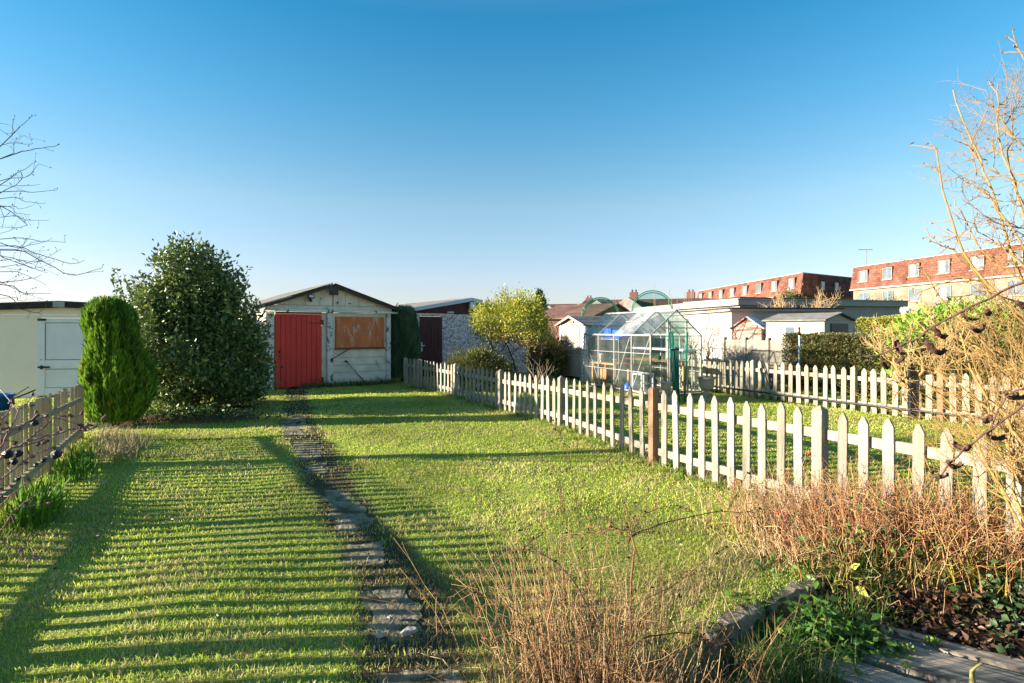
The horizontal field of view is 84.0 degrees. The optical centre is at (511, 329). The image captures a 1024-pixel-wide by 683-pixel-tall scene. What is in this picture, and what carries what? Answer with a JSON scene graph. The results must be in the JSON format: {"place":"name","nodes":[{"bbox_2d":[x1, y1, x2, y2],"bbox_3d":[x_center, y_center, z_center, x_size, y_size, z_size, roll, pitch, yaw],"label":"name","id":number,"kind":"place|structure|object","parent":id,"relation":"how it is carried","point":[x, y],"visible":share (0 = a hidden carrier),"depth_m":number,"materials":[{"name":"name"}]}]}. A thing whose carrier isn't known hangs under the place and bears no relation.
{"place":"outdoors","nodes":[
{"label":"outdoors","id":0,"kind":"place"},
{"bbox_2d":[0,435,95,582],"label":"grass strip","id":1,"kind":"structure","parent":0,"point":[4,508],"depth_m":4.86,"materials":[{"name":"plant"}]},
{"bbox_2d":[74,422,165,463],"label":"dry grass","id":2,"kind":"structure","parent":0,"point":[112,443],"depth_m":7.50,"materials":[{"name":"plant"}]},
{"bbox_2d":[279,418,465,682],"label":"path","id":3,"kind":"structure","parent":0,"point":[401,619],"depth_m":3.38,"materials":[{"name":"stone"}]},
{"bbox_2d":[400,626,417,636],"bbox_3d":[-0.528,1.548,2.923,0.090,0.037,0.068,0,0,-29],"label":"stone","id":4,"kind":"object","parent":3,"relation":"on","point":[409,631],"visible":1,"depth_m":2.90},
{"bbox_2d":[395,298,531,376],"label":"garage","id":5,"kind":"structure","parent":0,"point":[445,332],"depth_m":19.13,"materials":[{"name":"grey stone"}]},
{"bbox_2d":[420,316,441,376],"bbox_3d":[-2.666,0.540,18.722,0.774,1.960,0.110,0,0,-35],"label":"door","id":6,"kind":"structure","parent":5,"relation":"in","point":[430,327],"depth_m":18.73,"materials":[{"name":"red wood"}]},
{"bbox_2d":[0,346,1023,682],"bbox_3d":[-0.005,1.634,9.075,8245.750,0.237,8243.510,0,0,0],"label":"ground","id":7,"kind":"structure","parent":0,"point":[392,556],"depth_m":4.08,"materials":[{"name":"plant"}]},
{"bbox_2d":[0,393,14,410],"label":"tub","id":8,"kind":"object","parent":7,"relation":"on","point":[4,404],"visible":0.83,"depth_m":10.94,"materials":[{"name":"blue plastic"}]},
{"bbox_2d":[3,470,78,533],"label":"strap leaf clump","id":9,"kind":"object","parent":7,"relation":"on","point":[55,506],"visible":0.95,"depth_m":4.63,"materials":[{"name":"green plant"}]},
{"bbox_2d":[0,384,83,511],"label":"picket fence","id":10,"kind":"object","parent":7,"relation":"on","point":[66,439],"visible":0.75,"depth_m":5.99,"materials":[{"name":"brown wood"}]},
{"bbox_2d":[0,114,103,316],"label":"bare tree","id":11,"kind":"object","parent":7,"relation":"on","point":[18,216],"visible":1,"depth_m":5.63,"materials":[{"name":"plant"}]},
{"bbox_2d":[0,392,106,569],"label":"fruit twig","id":12,"kind":"object","parent":7,"relation":"on","point":[8,453],"visible":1,"depth_m":1.50,"materials":[{"name":"plant"}]},
{"bbox_2d":[49,441,105,482],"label":"strap leaf clump","id":13,"kind":"object","parent":7,"relation":"on","point":[83,465],"visible":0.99,"depth_m":6.03,"materials":[{"name":"green plant"}]},
{"bbox_2d":[0,301,198,397],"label":"outbuilding","id":14,"kind":"structure","parent":7,"relation":"on","point":[41,354],"depth_m":12.99,"materials":[{"name":"beige paint"}]},
{"bbox_2d":[37,318,84,395],"bbox_3d":[-10.300,0.615,13.073,1.050,1.770,0.100,0,0,-8],"label":"door","id":15,"kind":"structure","parent":14,"relation":"in","point":[60,340],"depth_m":13.05,"materials":[{"name":"white paint"}]},
{"bbox_2d":[77,295,159,426],"bbox_3d":[-6.413,0.491,9.245,1.177,2.159,1.015,0,0,0],"label":"columnar conifer","id":16,"kind":"object","parent":7,"relation":"on","point":[117,376],"visible":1,"depth_m":8.95,"materials":[{"name":"green plant"}]},
{"bbox_2d":[105,410,257,424],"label":"dry bush litter","id":17,"kind":"object","parent":7,"relation":"on","point":[181,420],"visible":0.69,"depth_m":9.66,"materials":[{"name":"brown plant"}]},
{"bbox_2d":[110,230,283,411],"bbox_3d":[-6.233,-0.240,11.243,3.212,3.608,3.220,0,0,0],"label":"evergreen shrub","id":18,"kind":"object","parent":7,"relation":"on","point":[179,311],"visible":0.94,"depth_m":10.82,"materials":[{"name":"green plant"}]},
{"bbox_2d":[139,398,329,421],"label":"leafy weeds","id":19,"kind":"object","parent":7,"relation":"on","point":[193,412],"visible":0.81,"depth_m":9.94,"materials":[{"name":"green plant"}]},
{"bbox_2d":[239,282,403,388],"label":"garage","id":20,"kind":"structure","parent":7,"relation":"on","point":[309,341],"depth_m":15.56,"materials":[{"name":"beige paint"}]},
{"bbox_2d":[275,314,323,387],"bbox_3d":[-5.629,0.542,15.114,1.236,1.935,0.096,0,0,-34],"label":"door","id":21,"kind":"structure","parent":20,"relation":"in","point":[297,336],"depth_m":15.08,"materials":[{"name":"red paint"}]},
{"bbox_2d":[295,377,398,388],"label":"grass strip","id":22,"kind":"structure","parent":7,"relation":"on","point":[357,383],"depth_m":15.71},
{"bbox_2d":[86,406,709,682],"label":"fallen leaves","id":23,"kind":"object","parent":7,"relation":"on","point":[456,655],"visible":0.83,"depth_m":3.69,"materials":[{"name":"brown plant"}]},
{"bbox_2d":[391,304,421,380],"bbox_3d":[-3.255,0.390,16.999,1.161,2.360,1.037,0,0,0],"label":"columnar conifer","id":24,"kind":"object","parent":7,"relation":"on","point":[405,335],"visible":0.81,"depth_m":16.66,"materials":[{"name":"green plant"}]},
{"bbox_2d":[441,338,519,390],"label":"shrub","id":25,"kind":"object","parent":7,"relation":"on","point":[480,358],"visible":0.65,"depth_m":14.11,"materials":[{"name":"green plant"}]},
{"bbox_2d":[421,618,609,682],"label":"dry shrub","id":26,"kind":"object","parent":7,"relation":"on","point":[511,663],"visible":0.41,"depth_m":2.41,"materials":[{"name":"plant"}]},
{"bbox_2d":[468,284,589,382],"bbox_3d":[0.342,0.115,15.864,3.346,2.949,2.398,0,0,27],"label":"garden tree","id":27,"kind":"object","parent":7,"relation":"on","point":[536,320],"visible":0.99,"depth_m":15.66,"materials":[{"name":"green plant"}]},
{"bbox_2d":[526,287,548,341],"bbox_3d":[1.907,-0.728,40.035,2.277,4.595,2.062,0,0,0],"label":"conifer tree","id":28,"kind":"object","parent":7,"relation":"on","point":[540,292],"visible":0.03,"depth_m":39.81,"materials":[{"name":"green plant"}]},
{"bbox_2d":[527,358,556,393],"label":"bare shrub","id":29,"kind":"object","parent":7,"relation":"on","point":[539,391],"visible":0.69,"depth_m":13.76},
{"bbox_2d":[522,330,570,377],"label":"evergreen shrub","id":30,"kind":"object","parent":7,"relation":"on","point":[550,357],"visible":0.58,"depth_m":18.06,"materials":[{"name":"green plant"}]},
{"bbox_2d":[342,485,812,682],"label":"dry shrub","id":31,"kind":"object","parent":7,"relation":"on","point":[587,650],"visible":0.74,"depth_m":2.27,"materials":[{"name":"plant"}]},
{"bbox_2d":[414,385,753,486],"bbox_3d":[-0.063,1.504,10.736,1.033,0.134,11.601,0,0,-26],"label":"grass strip","id":32,"kind":"object","parent":7,"relation":"on","point":[618,441],"visible":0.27,"depth_m":7.52,"materials":[{"name":"beige plant"}]},
{"bbox_2d":[394,419,800,682],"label":"dry shrub","id":33,"kind":"object","parent":7,"relation":"on","point":[589,625],"visible":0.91,"depth_m":2.33,"materials":[{"name":"plant"}]},
{"bbox_2d":[555,316,639,379],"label":"resin shed","id":34,"kind":"structure","parent":7,"relation":"on","point":[572,325],"depth_m":17.85,"materials":[{"name":"white paint"}]},
{"bbox_2d":[564,327,579,376],"bbox_3d":[1.902,0.690,18.134,0.052,1.560,0.980,0,0,-23],"label":"door","id":35,"kind":"structure","parent":34,"relation":"in","point":[573,369],"depth_m":18.03,"materials":[{"name":"beige plastic"}]},
{"bbox_2d":[581,297,618,315],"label":"netting dome","id":36,"kind":"structure","parent":7,"relation":"on","point":[616,307],"depth_m":24.11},
{"bbox_2d":[582,289,700,308],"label":"terrace houses","id":37,"kind":"structure","parent":7,"relation":"on","point":[645,302],"depth_m":61.46,"materials":[{"name":"brown tile"}]},
{"bbox_2d":[582,310,701,397],"bbox_3d":[3.251,0.536,14.664,1.550,2.028,3.100,0,0,-23],"label":"greenhouse","id":38,"kind":"object","parent":7,"relation":"on","point":[599,384],"visible":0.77,"depth_m":14.16,"materials":[{"name":"metal"}]},
{"bbox_2d":[591,361,630,386],"bbox_3d":[2.615,1.180,15.100,0.500,0.640,1.200,0,0,-23],"label":"staging bench","id":39,"kind":"object","parent":38,"relation":"on","point":[605,374],"visible":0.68,"depth_m":14.99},
{"bbox_2d":[590,338,633,387],"bbox_3d":[2.648,0.865,15.201,0.480,1.270,1.416,0,0,-23],"label":"wire rack","id":40,"kind":"object","parent":38,"relation":"on","point":[604,354],"visible":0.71,"depth_m":14.78,"materials":[{"name":"metal"}]},
{"bbox_2d":[592,328,632,338],"bbox_3d":[2.660,0.090,15.200,0.420,0.260,1.350,0,0,-23],"label":"blue crate","id":41,"kind":"object","parent":40,"relation":"on","point":[610,330],"visible":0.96,"depth_m":14.91,"materials":[{"name":"blue plastic"}]},
{"bbox_2d":[632,373,653,390],"bbox_3d":[3.181,1.275,13.819,0.360,0.450,0.400,0,0,-23],"label":"step stool","id":42,"kind":"object","parent":38,"relation":"on","point":[643,383],"visible":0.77,"depth_m":13.73,"materials":[{"name":"white paint"}]},
{"bbox_2d":[613,357,684,390],"bbox_3d":[3.545,1.127,14.925,0.495,0.745,2.450,0,0,-23],"label":"staging bench","id":43,"kind":"object","parent":38,"relation":"on","point":[665,360],"visible":0.58,"depth_m":14.20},
{"bbox_2d":[621,346,695,390],"bbox_3d":[3.718,0.980,14.754,0.380,1.040,2.600,0,0,-23],"label":"shelf rack","id":44,"kind":"object","parent":38,"relation":"on","point":[657,348],"visible":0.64,"depth_m":14.45,"materials":[{"name":"metal"}]},
{"bbox_2d":[669,321,686,391],"bbox_3d":[3.881,0.620,13.269,0.510,1.642,0.030,0,0,-23],"label":"door","id":45,"kind":"structure","parent":38,"relation":"in","point":[670,321],"depth_m":13.17,"materials":[{"name":"metal"}]},
{"bbox_2d":[631,290,672,347],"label":"netting dome","id":46,"kind":"structure","parent":7,"relation":"on","point":[657,293],"depth_m":26.14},
{"bbox_2d":[660,382,671,403],"bbox_3d":[3.253,1.324,12.000,0.252,0.452,0.252,0,0,-23],"label":"stone urn","id":47,"kind":"object","parent":7,"relation":"on","point":[666,386],"visible":0.81,"depth_m":11.92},
{"bbox_2d":[668,332,673,390],"bbox_3d":[3.446,0.798,12.278,0.052,1.519,0.597,0,0,5],"label":"garden stake","id":48,"kind":"object","parent":7,"relation":"on","point":[671,361],"visible":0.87,"depth_m":12.32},
{"bbox_2d":[671,332,675,389],"bbox_3d":[3.495,0.798,12.278,0.051,1.519,0.601,0,0,9],"label":"garden stake","id":49,"kind":"object","parent":7,"relation":"on","point":[672,333],"visible":0.87,"depth_m":12.31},
{"bbox_2d":[541,526,808,669],"bbox_3d":[1.247,1.559,3.585,2.494,0.239,0.871,0,0,-39],"label":"grass patch","id":50,"kind":"object","parent":7,"relation":"on","point":[745,557],"visible":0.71,"depth_m":3.47,"materials":[{"name":"beige plant"}]},
{"bbox_2d":[684,332,687,402],"bbox_3d":[3.753,0.798,12.277,0.048,1.519,0.638,0,0,22],"label":"garden stake","id":51,"kind":"object","parent":7,"relation":"on","point":[685,379],"visible":0.9,"depth_m":12.26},
{"bbox_2d":[647,289,731,374],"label":"bean canes","id":52,"kind":"object","parent":7,"relation":"on","point":[718,328],"visible":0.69,"depth_m":19.37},
{"bbox_2d":[671,317,729,375],"bbox_3d":[5.896,0.657,17.696,1.861,2.280,2.017,0,0,0],"label":"espalier tree","id":53,"kind":"object","parent":7,"relation":"on","point":[704,348],"visible":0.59,"depth_m":17.76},
{"bbox_2d":[697,376,715,400],"bbox_3d":[4.240,1.287,12.400,0.396,0.526,0.396,0,0,-23],"label":"stone urn","id":54,"kind":"object","parent":7,"relation":"on","point":[706,384],"visible":0.94,"depth_m":12.28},
{"bbox_2d":[403,357,1023,565],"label":"picket fence","id":55,"kind":"object","parent":7,"relation":"on","point":[820,433],"visible":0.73,"depth_m":5.51,"materials":[{"name":"white wood"}]},
{"bbox_2d":[729,316,765,372],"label":"wooden shed","id":56,"kind":"structure","parent":7,"relation":"on","point":[751,328],"depth_m":19.27,"materials":[{"name":"wood"}]},
{"bbox_2d":[660,307,844,370],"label":"flat roofed building","id":57,"kind":"structure","parent":7,"relation":"on","point":[696,318],"depth_m":21.52,"materials":[{"name":"paint"}]},
{"bbox_2d":[722,337,795,387],"bbox_3d":[7.054,0.885,16.400,0.120,1.330,2.532,0,0,-25],"label":"panel fence","id":58,"kind":"object","parent":7,"relation":"on","point":[735,351],"visible":0.53,"depth_m":16.54,"materials":[{"name":"concrete"}]},
{"bbox_2d":[693,563,839,656],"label":"kerb","id":59,"kind":"structure","parent":7,"relation":"on","point":[743,617],"depth_m":3.10,"materials":[{"name":"concrete"}]},
{"bbox_2d":[682,297,853,302],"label":"flat roofed building","id":60,"kind":"structure","parent":7,"relation":"on","point":[750,298],"depth_m":28.83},
{"bbox_2d":[628,298,908,355],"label":"flat roofed building","id":61,"kind":"structure","parent":7,"relation":"on","point":[855,309],"depth_m":28.52,"materials":[{"name":"paint"}]},
{"bbox_2d":[676,455,871,543],"bbox_3d":[2.054,1.298,4.448,1.501,0.544,1.052,0,0,14],"label":"dried perennial","id":62,"kind":"object","parent":7,"relation":"on","point":[757,505],"visible":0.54,"depth_m":4.41,"materials":[{"name":"plant"}]},
{"bbox_2d":[697,272,852,298],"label":"apartment block","id":63,"kind":"structure","parent":7,"relation":"on","point":[827,284],"depth_m":81.57,"materials":[{"name":"brick"}]},
{"bbox_2d":[755,337,803,388],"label":"bare shrub","id":64,"kind":"object","parent":7,"relation":"on","point":[771,375],"visible":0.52,"depth_m":14.78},
{"bbox_2d":[778,283,805,297],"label":"evergreen shrub","id":65,"kind":"object","parent":7,"relation":"on","point":[790,293],"visible":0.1,"depth_m":37.70,"materials":[{"name":"green plant"}]},
{"bbox_2d":[707,509,883,595],"bbox_3d":[1.929,1.440,3.974,1.125,0.400,0.926,0,0,37],"label":"dried perennial","id":66,"kind":"object","parent":7,"relation":"on","point":[782,548],"visible":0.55,"depth_m":3.81,"materials":[{"name":"plant"}]},
{"bbox_2d":[758,286,843,307],"bbox_3d":[12.088,-0.049,23.425,3.577,3.391,5.520,0,0,45],"label":"bare tree","id":67,"kind":"object","parent":7,"relation":"on","point":[817,303],"visible":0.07,"depth_m":22.86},
{"bbox_2d":[699,564,914,674],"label":"leafy weeds","id":68,"kind":"object","parent":7,"relation":"on","point":[830,613],"visible":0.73,"depth_m":2.97,"materials":[{"name":"green plant"}]},
{"bbox_2d":[761,312,857,362],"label":"garden shed","id":69,"kind":"structure","parent":7,"relation":"on","point":[778,326],"depth_m":17.90,"materials":[{"name":"white wood"}]},
{"bbox_2d":[831,323,847,332],"bbox_3d":[10.162,0.625,17.651,1.000,1.650,0.027,0,0,-33],"label":"door","id":70,"kind":"structure","parent":69,"relation":"in","point":[835,327],"depth_m":17.63,"materials":[{"name":"grey metal"}]},
{"bbox_2d":[705,453,914,556],"bbox_3d":[2.251,1.162,4.080,1.676,0.788,1.018,0,0,0],"label":"dried perennial","id":71,"kind":"object","parent":7,"relation":"on","point":[800,515],"visible":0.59,"depth_m":4.10,"materials":[{"name":"plant"}]},
{"bbox_2d":[696,554,938,682],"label":"kerb grass","id":72,"kind":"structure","parent":7,"relation":"on","point":[783,674],"depth_m":2.83,"materials":[{"name":"plant"}]},
{"bbox_2d":[649,354,1023,425],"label":"picket fence","id":73,"kind":"object","parent":7,"relation":"on","point":[853,377],"visible":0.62,"depth_m":11.25,"materials":[{"name":"white wood"}]},
{"bbox_2d":[648,378,1021,422],"bbox_3d":[5.874,1.379,11.960,0.260,0.050,9.460,0,0,-26],"label":"fence rail","id":74,"kind":"object","parent":73,"relation":"attached to","point":[924,411],"visible":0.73,"depth_m":11.00,"materials":[{"name":"wood"}]},
{"bbox_2d":[715,493,966,598],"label":"leafy weeds","id":75,"kind":"object","parent":7,"relation":"on","point":[902,549],"visible":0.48,"depth_m":3.59,"materials":[{"name":"brown plant"}]},
{"bbox_2d":[781,331,900,396],"bbox_3d":[8.300,0.803,14.344,1.231,1.562,2.741,0,0,-33],"label":"hedge","id":76,"kind":"object","parent":7,"relation":"on","point":[839,351],"visible":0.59,"depth_m":14.18,"materials":[{"name":"green plant"}]},
{"bbox_2d":[834,560,876,603],"bbox_3d":[2.044,1.536,3.402,0.248,0.330,0.110,0,0,13],"label":"sapling","id":77,"kind":"object","parent":7,"relation":"on","point":[855,568],"visible":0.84,"depth_m":3.39,"materials":[{"name":"yellow plant"}]},
{"bbox_2d":[770,501,940,577],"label":"dried strap leaves","id":78,"kind":"object","parent":7,"relation":"on","point":[801,529],"visible":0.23,"depth_m":3.77,"materials":[{"name":"brown plant"}]},
{"bbox_2d":[785,645,928,682],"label":"old board","id":79,"kind":"object","parent":7,"relation":"on","point":[883,676],"visible":0.49,"depth_m":2.74,"materials":[{"name":"wood"}]},
{"bbox_2d":[755,507,987,618],"bbox_3d":[2.264,1.450,3.617,1.299,0.493,0.908,0,0,0],"label":"dried perennial","id":80,"kind":"object","parent":7,"relation":"on","point":[871,566],"visible":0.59,"depth_m":3.50,"materials":[{"name":"plant"}]},
{"bbox_2d":[753,449,995,588],"bbox_3d":[2.494,1.205,3.864,1.601,0.824,1.173,0,0,-33],"label":"dried perennial","id":81,"kind":"object","parent":7,"relation":"on","point":[848,507],"visible":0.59,"depth_m":3.77,"materials":[{"name":"plant"}]},
{"bbox_2d":[854,313,915,333],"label":"hedge","id":82,"kind":"object","parent":7,"relation":"on","point":[885,320],"visible":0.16,"depth_m":15.03,"materials":[{"name":"green plant"}]},
{"bbox_2d":[784,451,1023,591],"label":"dried perennial","id":83,"kind":"object","parent":7,"relation":"on","point":[931,523],"visible":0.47,"depth_m":3.62,"materials":[{"name":"plant"}]},
{"bbox_2d":[789,532,1023,614],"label":"hollow grass","id":84,"kind":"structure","parent":7,"relation":"on","point":[878,570],"depth_m":3.49,"materials":[{"name":"plant"}]},
{"bbox_2d":[798,576,1023,659],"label":"dead leaves","id":85,"kind":"object","parent":7,"relation":"on","point":[973,633],"visible":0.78,"depth_m":3.24,"materials":[{"name":"brown plant"}]},
{"bbox_2d":[908,342,914,419],"bbox_3d":[6.915,0.875,9.850,0.080,1.350,0.080,0,0,0],"label":"metal post","id":86,"kind":"object","parent":7,"relation":"on","point":[911,385],"visible":0.57,"depth_m":9.81,"materials":[{"name":"brown"}]},
{"bbox_2d":[825,634,1023,682],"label":"old board","id":87,"kind":"object","parent":7,"relation":"on","point":[931,666],"visible":0.5,"depth_m":2.79,"materials":[{"name":"wood"}]},
{"bbox_2d":[897,642,915,653],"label":"seedling","id":88,"kind":"object","parent":87,"relation":"on","point":[908,647],"visible":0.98,"depth_m":2.91,"materials":[{"name":"green plant"}]},
{"bbox_2d":[859,290,994,415],"bbox_3d":[7.221,0.451,10.049,2.061,2.266,1.811,0,0,0],"label":"bare shrub","id":89,"kind":"object","parent":7,"relation":"on","point":[900,370],"visible":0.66,"depth_m":9.88,"materials":[{"name":"plant"}]},
{"bbox_2d":[838,617,1023,674],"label":"old board","id":90,"kind":"object","parent":7,"relation":"on","point":[1009,663],"visible":0.52,"depth_m":2.93,"materials":[{"name":"wood"}]},
{"bbox_2d":[923,636,942,646],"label":"seedling","id":91,"kind":"object","parent":90,"relation":"on","point":[930,639],"visible":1,"depth_m":3.00,"materials":[{"name":"green plant"}]},
{"bbox_2d":[838,508,1023,613],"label":"dried strap leaves","id":92,"kind":"object","parent":7,"relation":"on","point":[954,576],"visible":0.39,"depth_m":3.43,"materials":[{"name":"brown plant"}]},
{"bbox_2d":[841,28,1023,542],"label":"bare shrub","id":93,"kind":"object","parent":7,"relation":"on","point":[1010,430],"visible":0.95,"depth_m":3.32,"materials":[{"name":"plant"}]},
{"bbox_2d":[849,243,1023,313],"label":"apartment block","id":94,"kind":"structure","parent":7,"relation":"on","point":[881,280],"depth_m":63.68,"materials":[{"name":"red tile"}]},
{"bbox_2d":[883,267,891,279],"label":"window","id":95,"kind":"structure","parent":94,"relation":"in","point":[887,272],"depth_m":69.44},
{"bbox_2d":[907,263,918,277],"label":"window","id":96,"kind":"structure","parent":94,"relation":"in","point":[913,268],"depth_m":65.89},
{"bbox_2d":[909,288,920,301],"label":"window","id":97,"kind":"structure","parent":94,"relation":"in","point":[911,298],"depth_m":65.78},
{"bbox_2d":[936,259,949,274],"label":"window","id":98,"kind":"structure","parent":94,"relation":"in","point":[946,269],"depth_m":62.08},
{"bbox_2d":[936,285,951,300],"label":"window","id":99,"kind":"structure","parent":94,"relation":"in","point":[948,289],"depth_m":62.08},
{"bbox_2d":[969,255,984,270],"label":"window","id":100,"kind":"structure","parent":94,"relation":"in","point":[980,263],"depth_m":58.37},
{"bbox_2d":[1005,280,1023,296],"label":"window","id":101,"kind":"structure","parent":94,"relation":"in","point":[1017,288],"depth_m":54.89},
{"bbox_2d":[851,523,1023,653],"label":"ground ivy","id":102,"kind":"object","parent":7,"relation":"on","point":[1017,586],"visible":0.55,"depth_m":3.28,"materials":[{"name":"green plant"}]},
{"bbox_2d":[855,445,1023,614],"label":"dried perennial","id":103,"kind":"object","parent":7,"relation":"on","point":[1001,533],"visible":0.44,"depth_m":3.51,"materials":[{"name":"plant"}]},
{"bbox_2d":[857,281,1023,369],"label":"leafy twig","id":104,"kind":"object","parent":7,"relation":"on","point":[926,343],"visible":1,"depth_m":1.35,"materials":[{"name":"brown plant"}]},
{"bbox_2d":[868,294,1023,414],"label":"laurel shrub","id":105,"kind":"object","parent":7,"relation":"on","point":[937,309],"visible":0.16,"depth_m":10.46,"materials":[{"name":"green plant"}]},
{"bbox_2d":[921,389,1023,490],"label":"bare branch","id":106,"kind":"object","parent":7,"relation":"on","point":[986,420],"visible":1,"depth_m":1.25,"materials":[{"name":"brown plant"}]},
{"bbox_2d":[969,660,981,682],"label":"cut stem","id":107,"kind":"object","parent":7,"relation":"on","point":[972,679],"visible":1,"depth_m":2.34,"materials":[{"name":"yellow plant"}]},
{"bbox_2d":[0,0,1023,316],"label":"sky","id":108,"kind":"structure","parent":0,"point":[392,152],"materials":[{"name":"blue"}]},
{"bbox_2d":[468,638,699,682],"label":"dry bush grass","id":109,"kind":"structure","parent":0,"point":[549,668],"depth_m":2.49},
{"bbox_2d":[540,303,641,353],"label":"terrace houses","id":110,"kind":"structure","parent":0,"point":[559,313],"depth_m":35.00,"materials":[{"name":"red brick"}]},
{"bbox_2d":[411,385,873,529],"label":"fence foot grass","id":111,"kind":"structure","parent":0,"point":[681,476],"depth_m":6.91,"materials":[{"name":"plant"}]},
{"bbox_2d":[648,381,1018,429],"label":"grass strip","id":112,"kind":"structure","parent":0,"point":[727,391],"depth_m":11.54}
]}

